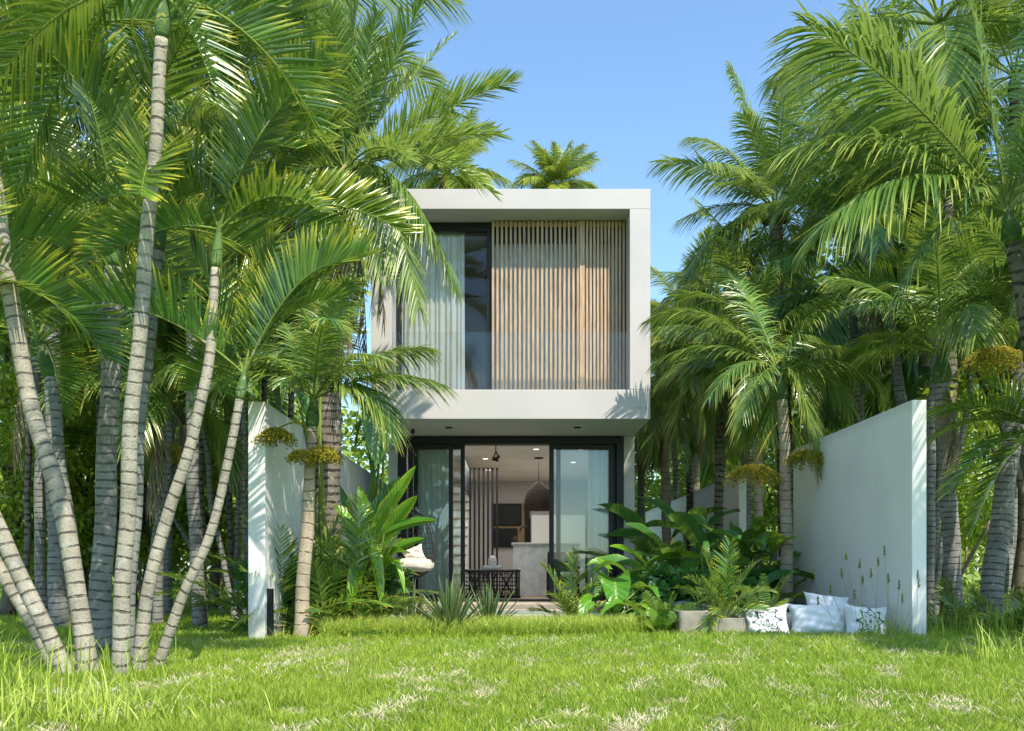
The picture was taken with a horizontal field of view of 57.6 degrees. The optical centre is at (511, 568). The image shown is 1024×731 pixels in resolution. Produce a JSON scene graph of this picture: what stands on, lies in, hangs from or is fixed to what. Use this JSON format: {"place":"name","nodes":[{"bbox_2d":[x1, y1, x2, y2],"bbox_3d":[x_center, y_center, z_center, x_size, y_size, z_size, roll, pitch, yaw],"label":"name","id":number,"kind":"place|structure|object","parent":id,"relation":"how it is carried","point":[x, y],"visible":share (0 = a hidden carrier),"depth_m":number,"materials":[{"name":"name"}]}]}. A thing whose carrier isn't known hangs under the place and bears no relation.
{"place":"outdoors","nodes":[
{"label":"outdoors","id":0,"kind":"place"},
{"bbox_2d":[0,571,1023,730],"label":"lawn","id":1,"kind":"structure","parent":0,"point":[975,578],"depth_m":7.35,"materials":[{"name":"plant"}]},
{"bbox_2d":[0,280,82,667],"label":"areca palm","id":2,"kind":"object","parent":1,"relation":"on","point":[29,302],"visible":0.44,"depth_m":6.32,"materials":[{"name":"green plant"}]},
{"bbox_2d":[0,361,95,615],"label":"broadleaf tree","id":3,"kind":"object","parent":1,"relation":"on","point":[11,503],"visible":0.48,"depth_m":13.23,"materials":[{"name":"green plant"}]},
{"bbox_2d":[0,621,129,691],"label":"grass tuft","id":4,"kind":"object","parent":1,"relation":"on","point":[6,663],"visible":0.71,"depth_m":5.26,"materials":[{"name":"plant"}]},
{"bbox_2d":[0,177,131,674],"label":"areca palm","id":5,"kind":"object","parent":1,"relation":"on","point":[67,226],"visible":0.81,"depth_m":6.20,"materials":[{"name":"green plant"}]},
{"bbox_2d":[19,392,121,590],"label":"broadleaf tree","id":6,"kind":"object","parent":1,"relation":"on","point":[87,445],"visible":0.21,"depth_m":14.19,"materials":[{"name":"green plant"}]},
{"bbox_2d":[0,1,157,575],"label":"coconut palm","id":7,"kind":"object","parent":1,"relation":"on","point":[27,511],"visible":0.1,"depth_m":12.47,"materials":[{"name":"plant"}]},
{"bbox_2d":[0,189,179,534],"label":"areca palm","id":8,"kind":"object","parent":1,"relation":"on","point":[48,367],"visible":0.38,"depth_m":8.97,"materials":[{"name":"green plant"}]},
{"bbox_2d":[0,173,202,611],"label":"areca palm","id":9,"kind":"object","parent":1,"relation":"on","point":[40,577],"visible":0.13,"depth_m":11.15,"materials":[{"name":"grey plant"}]},
{"bbox_2d":[0,652,226,729],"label":"grass tuft","id":10,"kind":"object","parent":1,"relation":"on","point":[38,701],"visible":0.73,"depth_m":4.27,"materials":[{"name":"plant"}]},
{"bbox_2d":[5,632,233,684],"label":"grass tuft","id":11,"kind":"object","parent":1,"relation":"on","point":[106,668],"visible":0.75,"depth_m":5.59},
{"bbox_2d":[0,0,240,671],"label":"areca palm","id":12,"kind":"object","parent":1,"relation":"on","point":[79,609],"visible":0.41,"depth_m":6.10,"materials":[{"name":"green plant"}]},
{"bbox_2d":[0,62,253,627],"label":"areca palm","id":13,"kind":"object","parent":1,"relation":"on","point":[58,610],"visible":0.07,"depth_m":10.71,"materials":[{"name":"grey plant"}]},
{"bbox_2d":[1,676,271,730],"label":"grass tuft","id":14,"kind":"object","parent":1,"relation":"on","point":[112,713],"visible":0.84,"depth_m":3.99,"materials":[{"name":"plant"}]},
{"bbox_2d":[86,413,204,609],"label":"broadleaf tree","id":15,"kind":"object","parent":1,"relation":"on","point":[146,529],"visible":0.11,"depth_m":14.79,"materials":[{"name":"green plant"}]},
{"bbox_2d":[62,353,230,613],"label":"areca palm","id":16,"kind":"object","parent":1,"relation":"on","point":[74,436],"visible":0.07,"depth_m":14.00,"materials":[{"name":"green plant"}]},
{"bbox_2d":[37,314,280,623],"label":"manila palm","id":17,"kind":"object","parent":1,"relation":"on","point":[160,447],"visible":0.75,"depth_m":11.47,"materials":[{"name":"green plant"}]},
{"bbox_2d":[82,241,237,618],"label":"areca palm","id":18,"kind":"object","parent":1,"relation":"on","point":[161,331],"visible":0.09,"depth_m":12.17,"materials":[{"name":"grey plant"}]},
{"bbox_2d":[0,0,323,653],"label":"areca palm","id":19,"kind":"object","parent":1,"relation":"on","point":[100,586],"visible":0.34,"depth_m":7.53,"materials":[{"name":"green plant"}]},
{"bbox_2d":[41,253,282,615],"bbox_3d":[-4.941,-1.923,13.665,3.782,5.349,3.744,0,0,0],"label":"areca palm","id":20,"kind":"object","parent":1,"relation":"on","point":[167,601],"visible":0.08,"depth_m":13.44,"materials":[{"name":"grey plant"}]},
{"bbox_2d":[60,315,280,615],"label":"areca palm","id":21,"kind":"object","parent":1,"relation":"on","point":[160,342],"visible":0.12,"depth_m":12.78,"materials":[{"name":"green plant"}]},
{"bbox_2d":[0,0,349,658],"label":"areca palm","id":22,"kind":"object","parent":1,"relation":"on","point":[173,153],"visible":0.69,"depth_m":6.46,"materials":[{"name":"green plant"}]},
{"bbox_2d":[0,0,358,676],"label":"areca palm","id":23,"kind":"object","parent":1,"relation":"on","point":[264,19],"visible":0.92,"depth_m":5.79,"materials":[{"name":"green plant"}]},
{"bbox_2d":[20,91,362,628],"bbox_3d":[-3.779,-2.101,10.568,3.886,5.706,4.139,0,0,0],"label":"areca palm","id":24,"kind":"object","parent":1,"relation":"on","point":[199,615],"visible":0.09,"depth_m":10.54,"materials":[{"name":"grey plant"}]},
{"bbox_2d":[19,0,363,616],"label":"areca palm","id":25,"kind":"object","parent":1,"relation":"on","point":[201,445],"visible":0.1,"depth_m":12.46,"materials":[{"name":"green plant"}]},
{"bbox_2d":[142,407,247,609],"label":"broadleaf tree","id":26,"kind":"object","parent":1,"relation":"on","point":[214,578],"visible":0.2,"depth_m":15.22,"materials":[{"name":"green plant"}]},
{"bbox_2d":[67,217,384,667],"bbox_3d":[-1.835,-0.796,6.577,1.979,3.128,1.630,0,0,0],"label":"areca palm","id":27,"kind":"object","parent":1,"relation":"on","point":[246,326],"visible":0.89,"depth_m":6.24,"materials":[{"name":"green plant"}]},
{"bbox_2d":[92,218,362,617],"bbox_3d":[-3.659,-2.040,12.377,3.658,5.582,3.674,0,0,0],"label":"areca palm","id":28,"kind":"object","parent":1,"relation":"on","point":[243,504],"visible":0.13,"depth_m":12.36,"materials":[{"name":"plant"}]},
{"bbox_2d":[88,1,389,613],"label":"areca palm","id":29,"kind":"object","parent":1,"relation":"on","point":[229,515],"visible":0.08,"depth_m":13.37,"materials":[{"name":"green plant"}]},
{"bbox_2d":[90,34,421,672],"bbox_3d":[-1.613,-1.342,6.328,2.146,4.202,1.314,0,0,-44],"label":"areca palm","id":30,"kind":"object","parent":1,"relation":"on","point":[298,194],"visible":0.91,"depth_m":6.22,"materials":[{"name":"green plant"}]},
{"bbox_2d":[154,510,394,635],"bbox_3d":[-2.516,0.156,9.971,2.727,2.416,2.679,0,0,0],"label":"palm shrub","id":31,"kind":"object","parent":1,"relation":"on","point":[287,551],"visible":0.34,"depth_m":9.60,"materials":[{"name":"green plant"}]},
{"bbox_2d":[199,178,387,466],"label":"broadleaf tree","id":32,"kind":"object","parent":1,"relation":"on","point":[348,453],"visible":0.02,"depth_m":29.64,"materials":[{"name":"green plant"}]},
{"bbox_2d":[140,0,472,420],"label":"coconut palm","id":33,"kind":"object","parent":1,"relation":"on","point":[424,72],"visible":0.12,"depth_m":12.82,"materials":[{"name":"green plant"}]},
{"bbox_2d":[281,339,348,571],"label":"palm tree","id":34,"kind":"object","parent":1,"relation":"on","point":[303,400],"visible":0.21,"depth_m":10.60,"materials":[{"name":"plant"}]},
{"bbox_2d":[248,402,387,638],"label":"garden wall","id":35,"kind":"structure","parent":1,"relation":"on","point":[275,485],"depth_m":9.24,"materials":[{"name":"paint"}]},
{"bbox_2d":[184,273,458,638],"bbox_3d":[-1.771,-1.142,9.007,2.389,3.794,2.029,0,0,-39],"label":"manila palm","id":36,"kind":"object","parent":1,"relation":"on","point":[315,357],"visible":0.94,"depth_m":9.02,"materials":[{"name":"green plant"}]},
{"bbox_2d":[204,489,445,638],"bbox_3d":[-2.051,0.253,10.411,2.786,2.612,2.906,0,0,0],"label":"palm shrub","id":37,"kind":"object","parent":1,"relation":"on","point":[334,550],"visible":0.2,"depth_m":9.97,"materials":[{"name":"green plant"}]},
{"bbox_2d":[166,0,524,571],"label":"date palm","id":38,"kind":"object","parent":1,"relation":"on","point":[397,143],"visible":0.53,"depth_m":10.89,"materials":[{"name":"green plant"}]},
{"bbox_2d":[274,490,424,638],"bbox_3d":[-1.751,0.186,9.881,2.117,2.023,1.921,0,0,0],"label":"palm shrub","id":39,"kind":"object","parent":1,"relation":"on","point":[319,596],"visible":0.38,"depth_m":9.70,"materials":[{"name":"green plant"}]},
{"bbox_2d":[354,409,395,546],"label":"broadleaf tree","id":40,"kind":"object","parent":1,"relation":"on","point":[376,450],"visible":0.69,"depth_m":12.04,"materials":[{"name":"plant"}]},
{"bbox_2d":[333,466,437,616],"bbox_3d":[-1.413,-0.204,10.213,1.108,1.857,0.980,0,0,-22],"label":"bird of paradise","id":41,"kind":"object","parent":1,"relation":"on","point":[395,523],"visible":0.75,"depth_m":10.26,"materials":[{"name":"green plant"}]},
{"bbox_2d":[381,106,515,188],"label":"coconut palm","id":42,"kind":"object","parent":1,"relation":"on","point":[442,180],"visible":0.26,"depth_m":29.59,"materials":[{"name":"green plant"}]},
{"bbox_2d":[1,401,989,586],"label":"distant wood","id":43,"kind":"object","parent":1,"relation":"on","point":[972,566],"visible":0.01,"depth_m":34.85,"materials":[{"name":"plant"}]},
{"bbox_2d":[371,189,649,601],"bbox_3d":[-0.017,-2.310,17.649,3.894,5.960,9.302,0,0,0],"label":"villa","id":44,"kind":"object","parent":1,"relation":"on","point":[515,427],"visible":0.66,"depth_m":13.42,"materials":[{"name":"paint"}]},
{"bbox_2d":[408,445,452,598],"bbox_3d":[-1.285,-0.732,14.710,0.710,2.433,0.040,0,0,0],"label":"door panel","id":45,"kind":"structure","parent":44,"relation":"in","point":[450,447],"depth_m":14.69,"materials":[{"name":"metal"}]},
{"bbox_2d":[418,450,447,594],"bbox_3d":[-1.271,-0.740,14.980,0.498,2.480,0.102,0,0,0],"label":"curtain","id":46,"kind":"object","parent":44,"relation":"hanging from","point":[433,484],"visible":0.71,"depth_m":14.99,"materials":[{"name":"white fabric"}]},
{"bbox_2d":[402,234,464,389],"bbox_3d":[-1.155,-3.745,13.660,0.930,2.470,0.075,0,0,0],"label":"curtain","id":47,"kind":"object","parent":44,"relation":"hanging from","point":[445,333],"visible":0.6,"depth_m":13.66,"materials":[{"name":"white fabric"}]},
{"bbox_2d":[414,445,464,598],"bbox_3d":[-1.152,-0.732,14.780,0.815,2.433,0.040,0,0,0],"label":"door panel","id":48,"kind":"structure","parent":44,"relation":"in","point":[455,447],"depth_m":14.76,"materials":[{"name":"metal"}]},
{"bbox_2d":[465,569,520,597],"bbox_3d":[-0.365,0.266,16.224,1.034,0.492,0.596,0,0,0],"label":"rattan table","id":49,"kind":"object","parent":44,"relation":"in","point":[506,578],"visible":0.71,"depth_m":15.95,"materials":[{"name":"wicker"}]},
{"bbox_2d":[396,222,621,389],"bbox_3d":[-0.019,-3.749,13.550,3.321,2.517,0.100,0,0,0],"label":"upper window frame","id":50,"kind":"structure","parent":44,"relation":"in","point":[438,228],"depth_m":13.50,"materials":[{"name":"metal"}]},
{"bbox_2d":[494,503,529,547],"bbox_3d":[-0.020,-1.005,22.035,0.880,1.050,0.110,0,0,0],"label":"cabinet","id":51,"kind":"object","parent":44,"relation":"attached to","point":[513,518],"depth_m":21.98,"materials":[{"name":"wood"}]},
{"bbox_2d":[511,526,580,595],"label":"kitchen island","id":52,"kind":"structure","parent":44,"relation":"in","point":[526,557],"depth_m":17.24,"materials":[{"name":"grey stone"}]},
{"bbox_2d":[494,244,618,389],"bbox_3d":[0.680,-3.645,13.700,1.900,2.270,0.068,0,0,0],"label":"curtain","id":53,"kind":"object","parent":44,"relation":"hanging from","point":[517,316],"visible":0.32,"depth_m":13.71,"materials":[{"name":"white fabric"}]},
{"bbox_2d":[531,515,584,589],"bbox_3d":[1.075,-0.355,21.840,1.250,1.749,0.480,0,0,0],"label":"cupboard","id":54,"kind":"object","parent":44,"relation":"in","point":[572,528],"visible":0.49,"depth_m":21.60,"materials":[{"name":"paint"}]},
{"bbox_2d":[549,445,612,598],"bbox_3d":[1.093,-0.732,14.710,1.015,2.433,0.040,0,0,0],"label":"door panel","id":55,"kind":"structure","parent":44,"relation":"in","point":[551,447],"depth_m":14.69,"materials":[{"name":"metal"}]},
{"bbox_2d":[556,445,615,593],"bbox_3d":[1.170,-0.732,14.780,0.940,2.433,0.040,0,0,0],"label":"door panel","id":56,"kind":"structure","parent":44,"relation":"in","point":[558,451],"depth_m":14.76,"materials":[{"name":"metal"}]},
{"bbox_2d":[588,450,607,594],"bbox_3d":[1.469,-0.740,14.980,0.498,2.480,0.101,0,0,0],"label":"curtain","id":57,"kind":"object","parent":44,"relation":"hanging from","point":[597,494],"visible":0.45,"depth_m":14.98,"materials":[{"name":"white fabric"}]},
{"bbox_2d":[0,631,1023,730],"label":"dry clippings","id":58,"kind":"object","parent":1,"relation":"on","point":[622,726],"visible":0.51,"depth_m":5.19,"materials":[{"name":"plant"}]},
{"bbox_2d":[286,628,744,637],"bbox_3d":[0.735,0.780,11.495,6.230,0.220,4.490,0,0,0],"label":"garden bed","id":59,"kind":"object","parent":1,"relation":"on","point":[322,635],"depth_m":9.54,"materials":[{"name":"soil"}]},
{"bbox_2d":[413,570,490,626],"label":"agave","id":60,"kind":"object","parent":59,"relation":"on","point":[450,603],"visible":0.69,"depth_m":9.26,"materials":[{"name":"green plant"}]},
{"bbox_2d":[306,609,677,637],"bbox_3d":[-0.198,0.554,9.354,3.796,0.280,1.136,0,0,0],"label":"sedge edging","id":61,"kind":"object","parent":59,"relation":"on","point":[551,625],"visible":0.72,"depth_m":9.16,"materials":[{"name":"plant"}]},
{"bbox_2d":[528,546,605,621],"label":"palm shrub","id":62,"kind":"object","parent":59,"relation":"on","point":[568,606],"visible":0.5,"depth_m":10.60,"materials":[{"name":"green plant"}]},
{"bbox_2d":[578,558,659,618],"bbox_3d":[1.103,0.301,9.669,0.868,0.826,0.582,0,0,0],"label":"elephant ear","id":63,"kind":"object","parent":59,"relation":"on","point":[616,591],"visible":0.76,"depth_m":9.63},
{"bbox_2d":[506,139,600,188],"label":"coconut palm","id":64,"kind":"object","parent":1,"relation":"on","point":[554,170],"visible":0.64,"depth_m":31.55,"materials":[{"name":"green plant"}]},
{"bbox_2d":[562,503,727,596],"bbox_3d":[2.325,-0.123,14.677,3.079,1.727,2.762,0,0,19],"label":"banana plant","id":65,"kind":"object","parent":1,"relation":"on","point":[626,514],"visible":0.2,"depth_m":14.27,"materials":[{"name":"green plant"}]},
{"bbox_2d":[635,370,705,563],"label":"manila palm","id":66,"kind":"object","parent":1,"relation":"on","point":[641,477],"visible":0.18,"depth_m":18.78,"materials":[{"name":"green plant"}]},
{"bbox_2d":[587,522,759,602],"bbox_3d":[2.222,0.056,12.935,2.825,1.365,2.695,0,0,30],"label":"banana plant","id":67,"kind":"object","parent":1,"relation":"on","point":[678,546],"visible":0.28,"depth_m":12.85,"materials":[{"name":"green plant"}]},
{"bbox_2d":[573,497,773,585],"bbox_3d":[3.007,-0.220,14.496,3.155,1.921,3.545,0,0,-17],"label":"banana plant","id":68,"kind":"object","parent":1,"relation":"on","point":[665,508],"visible":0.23,"depth_m":14.59,"materials":[{"name":"green plant"}]},
{"bbox_2d":[635,355,730,544],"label":"manila palm","id":69,"kind":"object","parent":1,"relation":"on","point":[649,444],"visible":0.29,"depth_m":17.70,"materials":[{"name":"green plant"}]},
{"bbox_2d":[646,475,745,571],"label":"garden wall","id":70,"kind":"structure","parent":1,"relation":"on","point":[735,497],"depth_m":17.90,"materials":[{"name":"paint"}]},
{"bbox_2d":[605,512,814,612],"bbox_3d":[2.579,0.039,12.433,2.895,1.492,3.123,0,0,0],"label":"banana plant","id":71,"kind":"object","parent":1,"relation":"on","point":[688,525],"visible":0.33,"depth_m":12.01,"materials":[{"name":"green plant"}]},
{"bbox_2d":[635,358,797,550],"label":"broadleaf tree","id":72,"kind":"object","parent":1,"relation":"on","point":[654,488],"visible":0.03,"depth_m":31.02,"materials":[{"name":"green plant"}]},
{"bbox_2d":[644,294,799,550],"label":"manila palm","id":73,"kind":"object","parent":1,"relation":"on","point":[686,386],"visible":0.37,"depth_m":15.43,"materials":[{"name":"green plant"}]},
{"bbox_2d":[650,223,793,550],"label":"coconut palm","id":74,"kind":"object","parent":1,"relation":"on","point":[690,475],"visible":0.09,"depth_m":19.78,"materials":[{"name":"green plant"}]},
{"bbox_2d":[645,514,798,575],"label":"banana plant","id":75,"kind":"object","parent":1,"relation":"on","point":[746,536],"visible":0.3,"depth_m":12.90,"materials":[{"name":"green plant"}]},
{"bbox_2d":[646,515,806,602],"bbox_3d":[3.452,0.038,12.429,2.844,1.588,2.862,0,0,35],"label":"banana plant","id":76,"kind":"object","parent":1,"relation":"on","point":[777,541],"visible":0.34,"depth_m":12.38,"materials":[{"name":"green plant"}]},
{"bbox_2d":[708,616,744,634],"bbox_3d":[2.126,0.602,9.350,0.369,0.220,0.369,0,0,0],"label":"planter","id":77,"kind":"object","parent":1,"relation":"on","point":[735,622],"visible":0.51,"depth_m":9.17,"materials":[{"name":"concrete"}]},
{"bbox_2d":[674,535,776,633],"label":"potted palm","id":78,"kind":"object","parent":77,"relation":"in","point":[721,595],"visible":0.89,"depth_m":9.33,"materials":[{"name":"green plant"}]},
{"bbox_2d":[650,235,843,566],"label":"manila palm","id":79,"kind":"object","parent":1,"relation":"on","point":[735,270],"visible":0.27,"depth_m":15.64,"materials":[{"name":"green plant"}]},
{"bbox_2d":[650,261,855,569],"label":"manila palm","id":80,"kind":"object","parent":1,"relation":"on","point":[745,432],"visible":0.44,"depth_m":13.76,"materials":[{"name":"green plant"}]},
{"bbox_2d":[637,266,889,607],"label":"manila palm","id":81,"kind":"object","parent":1,"relation":"on","point":[778,404],"visible":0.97,"depth_m":11.89,"materials":[{"name":"green plant"}]},
{"bbox_2d":[740,603,789,633],"bbox_3d":[2.577,0.558,9.448,0.519,0.402,0.276,0,0,0],"label":"floor cushion","id":82,"kind":"object","parent":1,"relation":"on","point":[763,620],"visible":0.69,"depth_m":9.37,"materials":[{"name":"fabric"}]},
{"bbox_2d":[650,197,890,566],"bbox_3d":[4.698,-2.914,17.399,4.210,7.337,4.598,0,0,-31],"label":"coconut palm","id":83,"kind":"object","parent":1,"relation":"on","point":[754,269],"visible":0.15,"depth_m":16.33,"materials":[{"name":"green plant"}]},
{"bbox_2d":[645,58,899,564],"bbox_3d":[4.744,-4.271,16.517,4.756,10.044,4.316,0,0,0],"label":"coconut palm","id":84,"kind":"object","parent":1,"relation":"on","point":[765,148],"visible":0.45,"depth_m":16.38,"materials":[{"name":"green plant"}]},
{"bbox_2d":[659,256,905,550],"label":"broadleaf tree","id":85,"kind":"object","parent":1,"relation":"on","point":[770,496],"visible":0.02,"depth_m":27.54,"materials":[{"name":"green plant"}]},
{"bbox_2d":[785,603,848,633],"bbox_3d":[3.142,0.538,9.550,0.660,0.358,0.287,0,0,0],"label":"floor cushion","id":86,"kind":"object","parent":1,"relation":"on","point":[810,618],"visible":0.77,"depth_m":9.45,"materials":[{"name":"white fabric"}]},
{"bbox_2d":[763,289,890,445],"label":"manila palm","id":87,"kind":"object","parent":1,"relation":"on","point":[827,408],"visible":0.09,"depth_m":15.45,"materials":[{"name":"green plant"}]},
{"bbox_2d":[744,172,936,423],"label":"manila palm","id":88,"kind":"object","parent":1,"relation":"on","point":[831,334],"visible":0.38,"depth_m":14.38,"materials":[{"name":"green plant"}]},
{"bbox_2d":[736,104,980,406],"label":"manila palm","id":89,"kind":"object","parent":1,"relation":"on","point":[898,383],"visible":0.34,"depth_m":13.79,"materials":[{"name":"green plant"}]},
{"bbox_2d":[793,400,925,636],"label":"garden wall","id":90,"kind":"structure","parent":1,"relation":"on","point":[865,503],"depth_m":10.04,"materials":[{"name":"paint"}]},
{"bbox_2d":[813,545,932,636],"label":"grass tuft","id":91,"kind":"object","parent":1,"relation":"on","point":[886,629],"visible":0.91,"depth_m":8.75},
{"bbox_2d":[750,0,1023,364],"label":"manila palm","id":92,"kind":"object","parent":1,"relation":"on","point":[933,182],"visible":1,"depth_m":8.81,"materials":[{"name":"green plant"}]},
{"bbox_2d":[754,0,1023,609],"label":"coconut palm","id":93,"kind":"object","parent":1,"relation":"on","point":[952,72],"visible":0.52,"depth_m":12.22,"materials":[{"name":"green plant"}]},
{"bbox_2d":[789,7,1023,545],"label":"manila palm","id":94,"kind":"object","parent":1,"relation":"on","point":[924,362],"visible":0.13,"depth_m":14.12,"materials":[{"name":"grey plant"}]},
{"bbox_2d":[826,291,997,432],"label":"manila palm","id":95,"kind":"object","parent":1,"relation":"on","point":[911,385],"visible":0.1,"depth_m":14.67,"materials":[{"name":"green plant"}]},
{"bbox_2d":[814,218,1023,625],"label":"manila palm","id":96,"kind":"object","parent":1,"relation":"on","point":[947,326],"visible":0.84,"depth_m":10.89,"materials":[{"name":"green plant"}]},
{"bbox_2d":[819,189,1023,619],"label":"areca palm","id":97,"kind":"object","parent":1,"relation":"on","point":[930,504],"visible":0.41,"depth_m":11.76,"materials":[{"name":"green plant"}]},
{"bbox_2d":[840,121,1023,602],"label":"manila palm","id":98,"kind":"object","parent":1,"relation":"on","point":[1008,574],"visible":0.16,"depth_m":12.91,"materials":[{"name":"green plant"}]},
{"bbox_2d":[869,0,1023,565],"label":"manila palm","id":99,"kind":"object","parent":1,"relation":"on","point":[965,3],"visible":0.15,"depth_m":13.42,"materials":[{"name":"green plant"}]},
{"bbox_2d":[909,208,1023,628],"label":"manila palm","id":100,"kind":"object","parent":1,"relation":"on","point":[995,559],"visible":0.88,"depth_m":10.11,"materials":[{"name":"green plant"}]},
{"bbox_2d":[909,279,1023,611],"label":"broadleaf tree","id":101,"kind":"object","parent":1,"relation":"on","point":[1017,580],"visible":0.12,"depth_m":12.55,"materials":[{"name":"green plant"}]},
{"bbox_2d":[940,370,1000,557],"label":"broadleaf tree","id":102,"kind":"object","parent":1,"relation":"on","point":[980,429],"visible":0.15,"depth_m":19.28,"materials":[{"name":"green plant"}]},
{"bbox_2d":[926,575,1021,627],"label":"palm shrub","id":103,"kind":"object","parent":1,"relation":"on","point":[943,594],"visible":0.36,"depth_m":10.68,"materials":[{"name":"green plant"}]},
{"bbox_2d":[926,369,1023,540],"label":"areca palm","id":104,"kind":"object","parent":1,"relation":"on","point":[1007,388],"visible":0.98,"depth_m":9.56,"materials":[{"name":"green plant"}]},
{"bbox_2d":[957,582,1023,632],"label":"palm shrub","id":105,"kind":"object","parent":1,"relation":"on","point":[1020,594],"visible":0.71,"depth_m":9.64,"materials":[{"name":"green plant"}]},
{"bbox_2d":[0,0,1023,570],"label":"sky","id":106,"kind":"structure","parent":0,"point":[627,80],"materials":[{"name":"blue"}]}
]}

